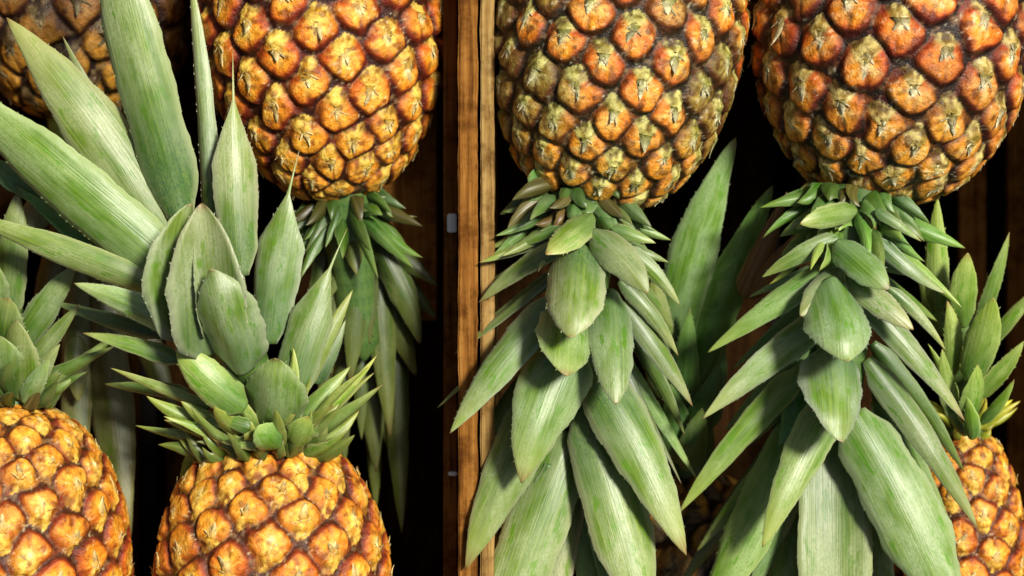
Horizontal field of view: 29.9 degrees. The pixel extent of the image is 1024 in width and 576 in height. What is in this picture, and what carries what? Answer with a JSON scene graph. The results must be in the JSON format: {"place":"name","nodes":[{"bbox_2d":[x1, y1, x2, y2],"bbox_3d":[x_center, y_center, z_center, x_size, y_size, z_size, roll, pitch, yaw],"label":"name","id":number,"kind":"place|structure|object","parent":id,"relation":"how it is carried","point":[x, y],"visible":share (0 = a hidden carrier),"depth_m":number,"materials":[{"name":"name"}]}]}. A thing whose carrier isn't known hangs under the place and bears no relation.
{"place":"outdoors","nodes":[
{"label":"outdoors","id":0,"kind":"place"},
{"bbox_2d":[22,110,1004,575],"bbox_3d":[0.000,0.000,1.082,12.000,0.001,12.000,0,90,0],"label":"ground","id":1,"kind":"structure","parent":0,"point":[784,174],"depth_m":1.08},
{"bbox_2d":[0,0,480,575],"bbox_3d":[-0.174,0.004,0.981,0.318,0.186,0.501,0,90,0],"label":"wooden crate","id":2,"kind":"object","parent":1,"relation":"on","point":[434,186],"visible":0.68,"depth_m":0.98,"materials":[{"name":"orange wood"}]},
{"bbox_2d":[0,194,134,575],"bbox_3d":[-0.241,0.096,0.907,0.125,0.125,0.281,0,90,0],"label":"pineapple","id":3,"kind":"object","parent":2,"relation":"in","point":[64,510],"visible":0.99,"depth_m":0.88,"materials":[{"name":"orange plant"}]},
{"bbox_2d":[0,0,191,534],"bbox_3d":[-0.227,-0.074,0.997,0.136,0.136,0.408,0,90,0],"label":"pineapple","id":4,"kind":"object","parent":2,"relation":"in","point":[76,25],"visible":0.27,"depth_m":0.95,"materials":[{"name":"green plant"}]},
{"bbox_2d":[0,0,393,575],"bbox_3d":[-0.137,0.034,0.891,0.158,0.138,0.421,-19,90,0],"label":"pineapple","id":5,"kind":"object","parent":2,"relation":"in","point":[271,482],"visible":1,"depth_m":0.86,"materials":[{"name":"green plant"}]},
{"bbox_2d":[197,0,442,533],"bbox_3d":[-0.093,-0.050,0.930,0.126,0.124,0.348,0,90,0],"label":"pineapple","id":6,"kind":"object","parent":2,"relation":"in","point":[341,96],"visible":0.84,"depth_m":0.90,"materials":[{"name":"orange plant"}]},
{"bbox_2d":[480,0,1023,575],"bbox_3d":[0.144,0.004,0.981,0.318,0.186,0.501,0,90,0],"label":"wooden crate","id":7,"kind":"object","parent":1,"relation":"on","point":[746,124],"visible":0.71,"depth_m":1.07,"materials":[{"name":"brown wood"}]},
{"bbox_2d":[437,0,750,575],"bbox_3d":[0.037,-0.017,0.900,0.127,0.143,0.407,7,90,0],"label":"pineapple","id":8,"kind":"object","parent":7,"relation":"in","point":[611,115],"visible":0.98,"depth_m":0.87,"materials":[{"name":"green plant"}]},
{"bbox_2d":[645,137,795,575],"bbox_3d":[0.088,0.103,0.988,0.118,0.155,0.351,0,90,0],"label":"pineapple","id":9,"kind":"object","parent":7,"relation":"in","point":[712,292],"visible":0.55,"depth_m":0.94,"materials":[{"name":"green plant"}]},
{"bbox_2d":[681,0,1023,575],"bbox_3d":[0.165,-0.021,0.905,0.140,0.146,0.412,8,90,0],"label":"pineapple","id":10,"kind":"object","parent":7,"relation":"in","point":[885,118],"visible":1,"depth_m":0.87,"materials":[{"name":"green plant"}]},
{"bbox_2d":[893,200,1023,575],"bbox_3d":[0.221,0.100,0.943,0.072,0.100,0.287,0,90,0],"label":"pineapple","id":11,"kind":"object","parent":7,"relation":"in","point":[992,544],"visible":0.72,"depth_m":0.92,"materials":[{"name":"green plant"}]}
]}

